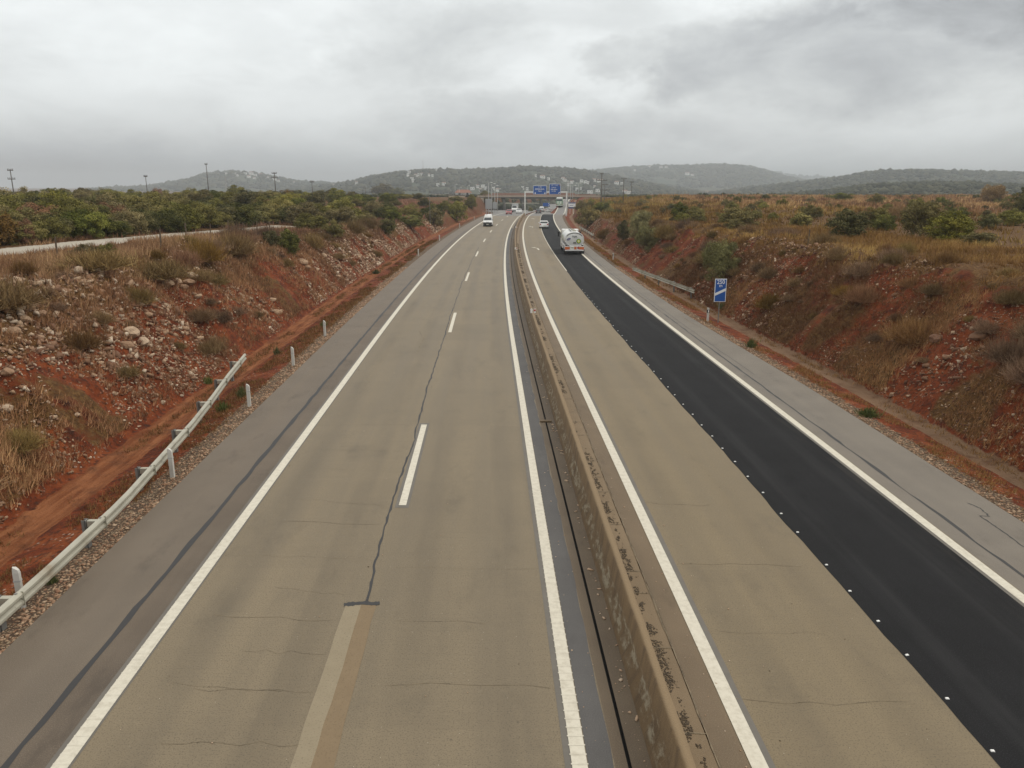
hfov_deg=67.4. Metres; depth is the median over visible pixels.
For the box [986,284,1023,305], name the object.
dry brush
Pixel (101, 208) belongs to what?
scrub tree
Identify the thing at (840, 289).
dry brush
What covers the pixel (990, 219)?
bush
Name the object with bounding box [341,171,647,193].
central hill
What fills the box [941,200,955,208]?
scrub bush
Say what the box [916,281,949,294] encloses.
dry brush
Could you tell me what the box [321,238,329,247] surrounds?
dry brush
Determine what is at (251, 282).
dry grass
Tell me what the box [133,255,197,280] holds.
dry brush
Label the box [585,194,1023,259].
dry grass
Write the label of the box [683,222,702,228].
dry brush
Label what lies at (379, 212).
scrub tree
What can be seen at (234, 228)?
dry brush
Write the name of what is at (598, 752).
damp margin
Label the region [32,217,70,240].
scrub tree
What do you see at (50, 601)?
gravel
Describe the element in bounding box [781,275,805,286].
dry brush
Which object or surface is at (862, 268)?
dry brush
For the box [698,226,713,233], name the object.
dry brush
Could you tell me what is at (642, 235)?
bush
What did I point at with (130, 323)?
dry brush
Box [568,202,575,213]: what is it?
information sign
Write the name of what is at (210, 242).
dry brush
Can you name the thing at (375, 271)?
weed tuft
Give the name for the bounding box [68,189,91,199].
scrub tree
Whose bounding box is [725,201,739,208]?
scrub bush
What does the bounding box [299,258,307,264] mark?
boulder
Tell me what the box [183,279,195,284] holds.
boulder
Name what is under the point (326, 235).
dry brush
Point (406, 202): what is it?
dry grass
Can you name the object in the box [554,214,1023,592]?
asphalt hard strip
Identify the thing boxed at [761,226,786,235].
dry brush
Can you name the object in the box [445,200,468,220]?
bush
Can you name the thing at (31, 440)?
dry brush
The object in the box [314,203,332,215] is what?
scrub tree
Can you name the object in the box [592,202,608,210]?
bush
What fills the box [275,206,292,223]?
scrub tree
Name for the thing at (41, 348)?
rubble
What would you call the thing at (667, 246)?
dry brush
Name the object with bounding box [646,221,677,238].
bush
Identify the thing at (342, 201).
scrub tree
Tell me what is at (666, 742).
median barrier
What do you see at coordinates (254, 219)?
scrub tree
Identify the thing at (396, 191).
round tree
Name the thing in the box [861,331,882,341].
dry brush
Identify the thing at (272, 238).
bush
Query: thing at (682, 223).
dry brush
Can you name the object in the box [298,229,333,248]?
bush
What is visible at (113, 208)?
scrub tree
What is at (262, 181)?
hill woods
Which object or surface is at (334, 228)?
bush
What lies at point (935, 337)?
boulder
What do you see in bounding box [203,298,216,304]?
dry brush
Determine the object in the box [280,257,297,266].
dry brush
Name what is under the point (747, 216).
bush
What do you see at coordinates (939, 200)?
scrub bush
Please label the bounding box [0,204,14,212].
scrub tree
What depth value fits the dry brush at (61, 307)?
30.04 m
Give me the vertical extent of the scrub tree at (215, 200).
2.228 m
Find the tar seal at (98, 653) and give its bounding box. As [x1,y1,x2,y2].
[0,231,1023,767]
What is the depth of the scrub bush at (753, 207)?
130.82 m
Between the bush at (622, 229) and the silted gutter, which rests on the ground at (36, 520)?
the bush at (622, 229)
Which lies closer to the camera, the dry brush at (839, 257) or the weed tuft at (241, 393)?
the weed tuft at (241, 393)
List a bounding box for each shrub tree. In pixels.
[0,219,17,244]
[14,218,35,244]
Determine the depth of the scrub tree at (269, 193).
157.86 m
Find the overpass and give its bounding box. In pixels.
[477,193,600,209]
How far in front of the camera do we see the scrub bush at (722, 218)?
90.53 m
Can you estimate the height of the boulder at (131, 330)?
0.479 m
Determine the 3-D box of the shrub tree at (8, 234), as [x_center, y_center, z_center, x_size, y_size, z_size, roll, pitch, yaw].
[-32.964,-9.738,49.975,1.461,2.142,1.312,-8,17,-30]
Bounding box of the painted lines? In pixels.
[51,199,1023,767]
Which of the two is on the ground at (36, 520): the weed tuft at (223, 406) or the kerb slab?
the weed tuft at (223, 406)
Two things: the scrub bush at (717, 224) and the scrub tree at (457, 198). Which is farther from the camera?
the scrub tree at (457, 198)
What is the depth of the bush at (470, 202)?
241.10 m
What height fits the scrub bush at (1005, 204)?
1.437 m
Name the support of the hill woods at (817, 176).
on the misty back hill
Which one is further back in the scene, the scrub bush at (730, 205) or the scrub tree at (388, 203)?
the scrub tree at (388, 203)
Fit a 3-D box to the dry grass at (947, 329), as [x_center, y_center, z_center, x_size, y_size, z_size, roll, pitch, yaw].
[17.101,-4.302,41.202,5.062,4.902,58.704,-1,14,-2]
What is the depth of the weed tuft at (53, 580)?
16.64 m
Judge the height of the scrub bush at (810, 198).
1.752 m
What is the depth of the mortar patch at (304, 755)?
13.02 m
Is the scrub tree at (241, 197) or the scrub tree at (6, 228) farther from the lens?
the scrub tree at (241, 197)
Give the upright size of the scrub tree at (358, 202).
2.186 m
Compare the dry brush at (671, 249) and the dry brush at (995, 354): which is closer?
the dry brush at (995, 354)
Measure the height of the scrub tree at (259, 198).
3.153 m
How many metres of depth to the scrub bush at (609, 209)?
170.35 m
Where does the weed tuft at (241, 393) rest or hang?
on the ground at (36, 520)
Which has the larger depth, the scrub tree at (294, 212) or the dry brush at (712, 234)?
the scrub tree at (294, 212)
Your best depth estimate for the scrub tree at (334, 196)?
155.96 m
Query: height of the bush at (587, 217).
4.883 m
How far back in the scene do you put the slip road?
272.14 m
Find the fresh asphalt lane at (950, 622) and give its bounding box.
[540,214,1023,767]
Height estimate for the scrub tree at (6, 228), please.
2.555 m
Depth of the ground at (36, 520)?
30.93 m
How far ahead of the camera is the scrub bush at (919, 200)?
126.61 m
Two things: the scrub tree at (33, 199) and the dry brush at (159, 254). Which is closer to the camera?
the dry brush at (159, 254)
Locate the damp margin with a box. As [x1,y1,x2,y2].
[506,228,613,767]
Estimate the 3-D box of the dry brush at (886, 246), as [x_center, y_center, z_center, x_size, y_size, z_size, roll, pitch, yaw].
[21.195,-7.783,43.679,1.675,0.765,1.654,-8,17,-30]
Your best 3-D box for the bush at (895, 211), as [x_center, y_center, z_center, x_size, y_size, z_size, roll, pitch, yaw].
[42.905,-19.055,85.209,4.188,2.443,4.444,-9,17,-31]
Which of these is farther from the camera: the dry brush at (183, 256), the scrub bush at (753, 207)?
the scrub bush at (753, 207)
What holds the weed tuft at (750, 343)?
on the ground at (36, 520)
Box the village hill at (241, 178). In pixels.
[170,174,300,191]
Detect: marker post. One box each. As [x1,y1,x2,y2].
[12,567,25,608]
[167,448,174,477]
[246,384,250,406]
[291,347,294,365]
[323,320,325,335]
[706,307,709,321]
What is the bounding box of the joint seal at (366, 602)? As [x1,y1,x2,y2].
[344,247,478,605]
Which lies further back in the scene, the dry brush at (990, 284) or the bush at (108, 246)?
the bush at (108, 246)
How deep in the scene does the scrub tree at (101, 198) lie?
69.65 m
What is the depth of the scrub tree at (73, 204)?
58.35 m
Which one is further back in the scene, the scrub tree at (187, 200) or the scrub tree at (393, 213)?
the scrub tree at (393, 213)
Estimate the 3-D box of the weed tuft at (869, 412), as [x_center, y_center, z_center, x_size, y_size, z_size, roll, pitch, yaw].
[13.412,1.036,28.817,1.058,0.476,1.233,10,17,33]
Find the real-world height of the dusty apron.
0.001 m
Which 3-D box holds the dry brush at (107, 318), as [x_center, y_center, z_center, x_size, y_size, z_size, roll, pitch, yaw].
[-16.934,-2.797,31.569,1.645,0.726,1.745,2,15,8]
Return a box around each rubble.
[0,218,445,523]
[579,218,1023,469]
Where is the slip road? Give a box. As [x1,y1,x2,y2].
[555,199,569,213]
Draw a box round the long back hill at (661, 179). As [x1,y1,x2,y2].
[627,166,777,190]
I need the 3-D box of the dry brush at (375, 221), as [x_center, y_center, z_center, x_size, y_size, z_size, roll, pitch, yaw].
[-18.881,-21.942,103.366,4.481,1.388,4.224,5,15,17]
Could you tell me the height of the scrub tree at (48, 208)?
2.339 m
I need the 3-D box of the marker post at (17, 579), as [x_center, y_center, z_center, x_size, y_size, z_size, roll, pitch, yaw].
[-10.041,4.163,15.643,0.147,0.968,0.102,-2,14,-9]
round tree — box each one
[370,183,393,193]
[389,187,405,194]
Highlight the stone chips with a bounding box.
[120,281,763,767]
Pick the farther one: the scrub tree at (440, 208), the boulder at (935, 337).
the scrub tree at (440, 208)
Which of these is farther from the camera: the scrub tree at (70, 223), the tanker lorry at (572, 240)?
the tanker lorry at (572, 240)
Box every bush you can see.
[70,243,99,254]
[97,242,116,254]
[261,230,282,245]
[276,228,300,254]
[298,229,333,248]
[320,219,344,237]
[378,218,397,233]
[396,215,426,227]
[425,207,443,226]
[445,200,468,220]
[464,194,476,208]
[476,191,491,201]
[573,199,589,209]
[573,205,601,226]
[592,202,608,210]
[592,228,611,238]
[604,207,614,212]
[616,220,629,239]
[626,210,652,237]
[634,224,659,251]
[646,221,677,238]
[667,203,678,209]
[670,201,688,218]
[674,212,690,221]
[684,206,705,220]
[700,238,741,281]
[708,221,723,228]
[718,207,761,226]
[718,213,734,223]
[721,199,729,206]
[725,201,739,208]
[725,219,746,229]
[733,196,742,202]
[747,204,756,210]
[752,210,762,218]
[755,199,766,204]
[757,203,768,208]
[761,194,770,198]
[767,212,778,218]
[776,199,788,205]
[788,212,813,226]
[802,205,822,218]
[805,196,815,202]
[821,244,852,258]
[822,208,870,237]
[827,192,854,200]
[860,207,890,228]
[869,193,882,203]
[871,214,897,229]
[874,251,912,264]
[882,203,892,207]
[886,204,909,220]
[894,239,921,255]
[899,201,946,236]
[908,197,924,204]
[923,210,978,240]
[936,197,948,203]
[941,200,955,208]
[948,206,972,218]
[960,232,1000,244]
[976,213,1003,228]
[979,184,1008,201]
[979,210,991,215]
[996,210,1023,225]
[998,201,1012,209]
[1001,208,1023,217]
[1008,187,1023,212]
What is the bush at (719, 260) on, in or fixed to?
on the ground at (36, 520)
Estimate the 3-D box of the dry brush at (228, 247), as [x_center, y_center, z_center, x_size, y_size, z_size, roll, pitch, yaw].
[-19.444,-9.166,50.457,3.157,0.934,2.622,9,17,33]
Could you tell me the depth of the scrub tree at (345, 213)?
95.00 m
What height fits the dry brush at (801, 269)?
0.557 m
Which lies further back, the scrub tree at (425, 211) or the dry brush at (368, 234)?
the scrub tree at (425, 211)
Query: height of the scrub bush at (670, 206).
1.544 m
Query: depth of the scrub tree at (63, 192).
146.23 m
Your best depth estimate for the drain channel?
16.10 m
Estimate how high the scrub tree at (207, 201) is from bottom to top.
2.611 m
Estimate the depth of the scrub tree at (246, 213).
84.48 m
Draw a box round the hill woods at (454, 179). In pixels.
[274,165,704,193]
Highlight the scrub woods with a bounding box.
[38,191,1011,209]
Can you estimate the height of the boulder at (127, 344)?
0.426 m
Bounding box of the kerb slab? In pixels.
[517,215,718,767]
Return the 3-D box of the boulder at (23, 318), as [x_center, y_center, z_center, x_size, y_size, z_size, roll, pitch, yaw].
[-17.995,-2.384,28.365,0.431,0.348,0.527,-13,19,-40]
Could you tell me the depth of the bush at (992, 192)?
176.89 m
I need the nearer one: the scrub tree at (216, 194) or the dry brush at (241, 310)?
the dry brush at (241, 310)
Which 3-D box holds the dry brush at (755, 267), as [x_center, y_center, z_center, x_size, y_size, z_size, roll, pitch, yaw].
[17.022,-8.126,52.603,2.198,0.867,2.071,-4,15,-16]
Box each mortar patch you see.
[290,605,360,767]
[311,605,375,767]
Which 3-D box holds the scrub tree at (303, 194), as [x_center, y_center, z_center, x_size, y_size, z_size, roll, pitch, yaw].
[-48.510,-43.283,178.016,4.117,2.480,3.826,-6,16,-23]
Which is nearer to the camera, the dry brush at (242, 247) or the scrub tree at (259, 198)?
the dry brush at (242, 247)
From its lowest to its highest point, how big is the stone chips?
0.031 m
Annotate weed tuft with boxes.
[45,575,59,584]
[201,376,214,383]
[214,400,230,412]
[235,385,245,397]
[273,345,281,354]
[371,268,380,273]
[716,302,724,308]
[744,338,760,347]
[854,406,886,418]
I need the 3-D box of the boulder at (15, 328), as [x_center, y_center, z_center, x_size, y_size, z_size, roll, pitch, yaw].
[-17.739,-1.867,27.323,0.488,0.331,0.543,-11,18,-36]
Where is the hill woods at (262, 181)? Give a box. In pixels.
[84,169,336,190]
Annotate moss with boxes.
[517,243,707,767]
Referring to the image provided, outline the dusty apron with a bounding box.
[9,219,483,767]
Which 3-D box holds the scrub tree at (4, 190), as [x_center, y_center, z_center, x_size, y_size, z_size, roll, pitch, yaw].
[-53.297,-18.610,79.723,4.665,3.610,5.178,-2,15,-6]
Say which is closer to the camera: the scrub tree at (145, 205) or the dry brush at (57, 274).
the dry brush at (57, 274)
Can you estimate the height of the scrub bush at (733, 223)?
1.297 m
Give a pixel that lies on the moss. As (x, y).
(669, 681)
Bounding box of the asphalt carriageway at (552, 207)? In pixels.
[487,204,555,215]
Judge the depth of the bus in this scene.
277.73 m
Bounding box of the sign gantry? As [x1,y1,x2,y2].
[524,184,566,215]
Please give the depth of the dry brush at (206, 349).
37.14 m
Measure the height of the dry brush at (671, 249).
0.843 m
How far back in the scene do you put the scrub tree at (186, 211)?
71.54 m
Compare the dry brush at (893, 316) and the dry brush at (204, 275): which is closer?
the dry brush at (893, 316)
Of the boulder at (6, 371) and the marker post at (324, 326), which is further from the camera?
the marker post at (324, 326)
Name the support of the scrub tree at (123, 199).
on the ground at (36, 520)
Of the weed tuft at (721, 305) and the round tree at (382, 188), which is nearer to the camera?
the weed tuft at (721, 305)
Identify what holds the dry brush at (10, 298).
on the ground at (36, 520)
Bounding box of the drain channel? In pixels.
[511,227,631,767]
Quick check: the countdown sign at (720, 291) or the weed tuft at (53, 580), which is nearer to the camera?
the weed tuft at (53, 580)
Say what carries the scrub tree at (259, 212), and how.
on the ground at (36, 520)
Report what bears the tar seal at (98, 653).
on the concrete carriageway at (442, 626)
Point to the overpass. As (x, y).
(522, 198)
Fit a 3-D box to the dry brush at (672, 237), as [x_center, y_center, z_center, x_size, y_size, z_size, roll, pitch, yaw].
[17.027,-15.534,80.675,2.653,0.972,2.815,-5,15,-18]
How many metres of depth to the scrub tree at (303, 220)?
82.74 m
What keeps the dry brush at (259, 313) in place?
on the ground at (36, 520)
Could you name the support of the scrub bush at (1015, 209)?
on the ground at (36, 520)
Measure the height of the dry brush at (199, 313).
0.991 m
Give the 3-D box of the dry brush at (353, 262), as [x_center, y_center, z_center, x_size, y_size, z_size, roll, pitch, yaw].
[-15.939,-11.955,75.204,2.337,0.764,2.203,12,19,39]
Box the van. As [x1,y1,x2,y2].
[483,214,492,225]
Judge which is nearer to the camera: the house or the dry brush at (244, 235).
the dry brush at (244, 235)
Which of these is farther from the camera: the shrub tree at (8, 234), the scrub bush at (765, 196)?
the scrub bush at (765, 196)
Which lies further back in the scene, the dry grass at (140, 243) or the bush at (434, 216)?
the bush at (434, 216)
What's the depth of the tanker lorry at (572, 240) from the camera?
96.07 m
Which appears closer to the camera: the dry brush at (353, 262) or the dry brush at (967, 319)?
the dry brush at (967, 319)
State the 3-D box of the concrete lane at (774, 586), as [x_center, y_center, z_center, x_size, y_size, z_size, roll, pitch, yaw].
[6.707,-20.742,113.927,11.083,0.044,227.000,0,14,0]
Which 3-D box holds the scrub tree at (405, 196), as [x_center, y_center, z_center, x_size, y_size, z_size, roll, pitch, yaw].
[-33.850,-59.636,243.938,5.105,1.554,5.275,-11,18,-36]
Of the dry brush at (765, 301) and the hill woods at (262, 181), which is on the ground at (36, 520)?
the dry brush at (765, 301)
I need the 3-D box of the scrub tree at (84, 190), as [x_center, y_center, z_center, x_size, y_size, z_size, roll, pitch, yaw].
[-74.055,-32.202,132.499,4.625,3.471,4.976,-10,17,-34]
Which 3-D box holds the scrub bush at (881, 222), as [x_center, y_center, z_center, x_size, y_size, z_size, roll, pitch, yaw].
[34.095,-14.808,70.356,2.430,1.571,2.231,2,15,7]
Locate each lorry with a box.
[512,204,517,211]
[558,229,583,253]
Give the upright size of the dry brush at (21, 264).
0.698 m
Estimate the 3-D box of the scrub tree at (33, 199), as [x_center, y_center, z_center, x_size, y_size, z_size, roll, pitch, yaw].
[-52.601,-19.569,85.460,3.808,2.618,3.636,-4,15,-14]
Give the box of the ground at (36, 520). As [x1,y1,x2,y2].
[0,188,1023,765]
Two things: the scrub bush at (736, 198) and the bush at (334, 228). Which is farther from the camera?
the scrub bush at (736, 198)
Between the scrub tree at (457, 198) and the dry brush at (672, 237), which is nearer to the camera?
the dry brush at (672, 237)
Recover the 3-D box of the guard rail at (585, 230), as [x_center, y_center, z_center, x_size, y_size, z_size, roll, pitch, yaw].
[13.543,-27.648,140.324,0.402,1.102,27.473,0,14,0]
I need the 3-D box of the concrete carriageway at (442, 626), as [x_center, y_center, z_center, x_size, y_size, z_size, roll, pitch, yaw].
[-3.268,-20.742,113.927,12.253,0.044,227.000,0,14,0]
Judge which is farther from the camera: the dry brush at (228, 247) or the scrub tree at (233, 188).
the scrub tree at (233, 188)
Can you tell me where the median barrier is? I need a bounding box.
[513,213,695,767]
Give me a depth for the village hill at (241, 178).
2065.50 m
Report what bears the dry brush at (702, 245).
on the ground at (36, 520)
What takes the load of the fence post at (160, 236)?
on the ground at (36, 520)
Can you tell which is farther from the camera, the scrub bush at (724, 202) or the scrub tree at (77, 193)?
the scrub bush at (724, 202)
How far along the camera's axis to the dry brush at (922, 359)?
31.32 m
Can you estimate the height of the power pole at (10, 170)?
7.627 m
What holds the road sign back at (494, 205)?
on the ground at (36, 520)
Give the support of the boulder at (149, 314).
on the ground at (36, 520)
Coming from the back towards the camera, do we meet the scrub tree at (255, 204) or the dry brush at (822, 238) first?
the scrub tree at (255, 204)
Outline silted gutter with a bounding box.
[509,219,651,767]
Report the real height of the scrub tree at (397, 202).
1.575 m
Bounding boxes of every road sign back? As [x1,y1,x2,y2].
[485,199,491,213]
[493,202,496,212]
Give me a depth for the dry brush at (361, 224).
94.77 m
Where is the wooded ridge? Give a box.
[768,172,982,191]
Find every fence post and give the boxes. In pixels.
[54,237,57,255]
[159,228,161,246]
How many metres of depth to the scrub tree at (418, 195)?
250.22 m
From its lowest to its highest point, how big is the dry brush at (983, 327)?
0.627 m
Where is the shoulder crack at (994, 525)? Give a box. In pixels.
[968,503,1023,546]
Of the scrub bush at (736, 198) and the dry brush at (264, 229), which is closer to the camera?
the dry brush at (264, 229)
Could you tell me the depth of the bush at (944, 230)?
54.35 m
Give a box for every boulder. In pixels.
[0,367,14,375]
[0,404,12,412]
[7,326,20,334]
[18,315,31,322]
[37,310,46,316]
[120,341,134,348]
[123,326,139,337]
[139,337,149,345]
[144,312,152,317]
[162,279,174,287]
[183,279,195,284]
[273,309,282,314]
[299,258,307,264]
[929,334,942,342]
[968,332,987,340]
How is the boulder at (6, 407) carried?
on the ground at (36, 520)
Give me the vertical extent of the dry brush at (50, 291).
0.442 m
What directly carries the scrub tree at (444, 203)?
on the ground at (36, 520)
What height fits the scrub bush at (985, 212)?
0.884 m
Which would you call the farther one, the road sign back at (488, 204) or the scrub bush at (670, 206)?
the road sign back at (488, 204)
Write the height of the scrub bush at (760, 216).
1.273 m
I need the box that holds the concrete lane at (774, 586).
[522,216,1023,767]
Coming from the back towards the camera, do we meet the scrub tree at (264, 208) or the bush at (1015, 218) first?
the scrub tree at (264, 208)
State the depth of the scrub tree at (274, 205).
96.95 m
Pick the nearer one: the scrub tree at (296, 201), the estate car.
the scrub tree at (296, 201)
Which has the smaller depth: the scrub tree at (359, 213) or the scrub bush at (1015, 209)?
the scrub bush at (1015, 209)
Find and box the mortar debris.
[536,364,638,721]
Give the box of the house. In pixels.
[455,190,471,195]
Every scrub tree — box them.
[0,187,24,206]
[0,194,32,210]
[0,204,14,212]
[0,210,21,244]
[2,223,49,244]
[7,206,48,224]
[10,186,33,194]
[14,192,38,202]
[16,202,57,215]
[22,196,53,210]
[32,215,75,239]
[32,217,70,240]
[35,188,79,208]
[40,209,58,215]
[41,198,102,236]
[52,190,72,195]
[59,208,109,238]
[67,187,92,196]
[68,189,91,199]
[77,196,99,206]
[81,191,127,210]
[90,217,127,235]
[91,204,116,217]
[94,187,109,194]
[95,201,131,215]
[99,219,133,236]
[100,188,124,195]
[105,191,132,204]
[112,208,150,234]
[125,189,143,196]
[125,190,171,208]
[126,201,160,212]
[129,209,157,217]
[130,211,160,232]
[149,187,162,193]
[149,210,191,232]
[156,203,203,230]
[160,191,182,203]
[164,203,205,228]
[169,197,190,203]
[173,190,190,198]
[184,189,213,202]
[187,200,216,217]
[189,201,220,227]
[198,196,219,201]
[202,190,226,202]
[202,200,222,206]
[210,198,224,205]
[211,211,232,226]
[215,203,241,224]
[219,191,238,204]
[225,185,244,194]
[225,202,255,226]
[229,189,258,205]
[240,212,258,224]
[246,201,269,207]
[250,196,282,205]
[254,203,278,221]
[254,210,267,222]
[262,210,281,223]
[264,190,280,196]
[268,196,294,220]
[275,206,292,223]
[276,192,299,203]
[280,189,294,195]
[284,201,323,223]
[285,197,306,205]
[293,213,328,229]
[298,192,309,199]
[305,192,324,203]
[313,190,327,194]
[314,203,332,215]
[322,207,358,223]
[324,191,344,204]
[325,197,359,216]
[328,188,345,198]
[329,205,361,220]
[350,194,367,206]
[351,197,363,206]
[352,208,368,214]
[358,213,376,221]
[360,200,382,213]
[364,196,376,201]
[372,207,387,218]
[377,192,397,201]
[380,204,398,218]
[381,201,394,206]
[383,208,401,220]
[390,200,401,205]
[400,202,420,214]
[401,194,412,198]
[407,211,422,218]
[412,193,425,198]
[416,197,432,205]
[419,207,430,214]
[424,203,444,216]
[439,200,452,211]
[447,196,464,200]
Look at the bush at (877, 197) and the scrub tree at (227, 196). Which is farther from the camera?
the bush at (877, 197)
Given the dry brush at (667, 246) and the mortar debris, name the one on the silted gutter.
the mortar debris
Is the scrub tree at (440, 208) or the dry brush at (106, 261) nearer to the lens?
the dry brush at (106, 261)
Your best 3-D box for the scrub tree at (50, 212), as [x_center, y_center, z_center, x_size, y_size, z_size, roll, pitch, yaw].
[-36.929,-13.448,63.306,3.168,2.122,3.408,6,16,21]
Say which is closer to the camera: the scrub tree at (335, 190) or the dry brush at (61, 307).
the dry brush at (61, 307)
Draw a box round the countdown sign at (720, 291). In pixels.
[714,279,726,322]
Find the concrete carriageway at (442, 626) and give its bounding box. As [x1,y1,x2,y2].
[24,216,614,767]
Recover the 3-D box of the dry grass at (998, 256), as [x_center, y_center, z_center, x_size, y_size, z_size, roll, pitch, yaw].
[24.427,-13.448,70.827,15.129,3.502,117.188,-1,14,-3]
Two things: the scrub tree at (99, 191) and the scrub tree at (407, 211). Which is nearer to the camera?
the scrub tree at (407, 211)
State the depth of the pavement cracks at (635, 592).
15.14 m
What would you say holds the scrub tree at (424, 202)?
on the ground at (36, 520)
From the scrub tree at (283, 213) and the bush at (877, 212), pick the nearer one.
the bush at (877, 212)
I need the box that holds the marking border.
[45,238,1023,767]
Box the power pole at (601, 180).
[596,173,606,202]
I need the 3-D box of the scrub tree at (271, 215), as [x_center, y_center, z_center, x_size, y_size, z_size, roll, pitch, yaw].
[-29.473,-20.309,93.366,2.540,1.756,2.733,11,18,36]
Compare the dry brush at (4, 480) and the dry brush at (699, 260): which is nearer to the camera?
the dry brush at (4, 480)
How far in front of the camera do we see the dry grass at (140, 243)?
41.33 m
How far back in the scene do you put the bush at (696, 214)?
100.89 m
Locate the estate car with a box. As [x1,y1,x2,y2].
[538,221,548,227]
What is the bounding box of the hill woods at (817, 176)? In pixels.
[774,171,835,179]
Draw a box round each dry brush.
[0,274,69,312]
[0,420,57,453]
[0,465,18,489]
[2,257,41,273]
[37,286,62,295]
[42,246,144,270]
[46,300,70,310]
[51,270,76,279]
[57,328,125,350]
[85,309,118,324]
[108,363,143,377]
[121,318,137,328]
[123,282,162,304]
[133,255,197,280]
[145,249,167,259]
[165,249,205,266]
[173,341,194,349]
[175,233,201,243]
[181,234,236,264]
[184,303,224,321]
[191,268,218,280]
[196,341,222,356]
[200,238,224,250]
[201,332,240,352]
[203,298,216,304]
[206,269,241,285]
[212,228,261,255]
[213,220,257,239]
[213,308,238,323]
[216,239,233,251]
[218,228,261,242]
[232,305,249,314]
[250,221,285,235]
[255,310,264,316]
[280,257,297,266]
[315,232,334,240]
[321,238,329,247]
[329,242,339,247]
[332,252,348,258]
[336,218,371,233]
[348,218,369,229]
[348,259,357,265]
[355,216,378,228]
[363,232,372,237]
[365,216,388,225]
[372,250,385,256]
[620,237,632,244]
[649,217,668,225]
[656,245,679,252]
[658,242,672,248]
[659,220,674,227]
[665,232,677,239]
[672,216,698,228]
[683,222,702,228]
[691,250,703,263]
[694,238,718,250]
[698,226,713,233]
[705,230,717,236]
[730,234,751,245]
[732,222,763,233]
[745,289,780,309]
[747,261,765,270]
[754,264,778,278]
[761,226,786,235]
[764,226,802,237]
[776,293,797,300]
[777,249,787,255]
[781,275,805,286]
[790,266,804,272]
[805,228,847,245]
[827,252,847,259]
[829,282,853,295]
[832,259,876,275]
[834,281,881,304]
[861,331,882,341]
[869,245,909,259]
[876,242,896,252]
[878,313,938,346]
[883,312,904,320]
[894,276,920,286]
[913,356,928,362]
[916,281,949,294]
[920,250,969,265]
[961,315,976,321]
[964,317,1002,333]
[968,331,1023,366]
[985,282,998,287]
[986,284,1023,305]
[993,266,1022,276]
[993,348,1023,385]
[994,315,1023,340]
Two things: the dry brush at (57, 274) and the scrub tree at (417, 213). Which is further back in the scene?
the scrub tree at (417, 213)
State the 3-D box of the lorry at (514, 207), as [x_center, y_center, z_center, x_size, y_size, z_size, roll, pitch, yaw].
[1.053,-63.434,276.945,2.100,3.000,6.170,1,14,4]
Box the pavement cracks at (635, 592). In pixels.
[161,260,905,767]
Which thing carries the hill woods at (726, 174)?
on the long back hill at (661, 179)
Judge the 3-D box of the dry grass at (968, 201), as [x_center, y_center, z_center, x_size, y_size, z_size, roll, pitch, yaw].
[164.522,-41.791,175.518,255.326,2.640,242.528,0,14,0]
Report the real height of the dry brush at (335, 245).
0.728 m
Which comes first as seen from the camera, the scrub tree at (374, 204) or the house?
the scrub tree at (374, 204)
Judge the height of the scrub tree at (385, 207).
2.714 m
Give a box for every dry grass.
[0,222,386,345]
[0,241,348,509]
[71,197,450,237]
[584,238,1023,509]
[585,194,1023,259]
[610,215,1023,313]
[649,193,1023,219]
[666,238,1023,466]
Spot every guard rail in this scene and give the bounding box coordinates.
[0,354,246,631]
[579,226,593,237]
[632,267,694,298]
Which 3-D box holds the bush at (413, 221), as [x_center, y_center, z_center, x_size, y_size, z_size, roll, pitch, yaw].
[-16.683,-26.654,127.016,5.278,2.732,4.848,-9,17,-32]
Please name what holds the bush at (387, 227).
on the ground at (36, 520)
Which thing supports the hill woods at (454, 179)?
on the central hill at (475, 191)
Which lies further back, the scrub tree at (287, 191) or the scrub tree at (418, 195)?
the scrub tree at (418, 195)
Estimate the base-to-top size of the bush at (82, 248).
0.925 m
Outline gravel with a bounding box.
[0,267,1023,653]
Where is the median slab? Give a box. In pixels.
[520,216,750,767]
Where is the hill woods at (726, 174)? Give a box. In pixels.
[588,162,807,187]
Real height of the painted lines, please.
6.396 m
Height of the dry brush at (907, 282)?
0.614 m
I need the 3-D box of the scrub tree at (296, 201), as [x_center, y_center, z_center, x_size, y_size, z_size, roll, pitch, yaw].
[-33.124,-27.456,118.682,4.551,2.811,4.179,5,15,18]
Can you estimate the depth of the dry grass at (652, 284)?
31.11 m
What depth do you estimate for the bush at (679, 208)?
107.07 m
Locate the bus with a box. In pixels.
[556,197,562,206]
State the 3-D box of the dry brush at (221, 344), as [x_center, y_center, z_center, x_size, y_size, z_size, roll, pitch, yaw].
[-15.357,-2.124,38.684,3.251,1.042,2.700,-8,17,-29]
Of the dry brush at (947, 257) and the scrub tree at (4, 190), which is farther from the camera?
the scrub tree at (4, 190)
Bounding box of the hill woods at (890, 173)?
[662,167,1023,194]
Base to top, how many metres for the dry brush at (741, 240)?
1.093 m
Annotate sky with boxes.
[0,0,1023,187]
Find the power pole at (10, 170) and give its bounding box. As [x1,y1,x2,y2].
[7,169,14,192]
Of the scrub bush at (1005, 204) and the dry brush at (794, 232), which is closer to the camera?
the dry brush at (794, 232)
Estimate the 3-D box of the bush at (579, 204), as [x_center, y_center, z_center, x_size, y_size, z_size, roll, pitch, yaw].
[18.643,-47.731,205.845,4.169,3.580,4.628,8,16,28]

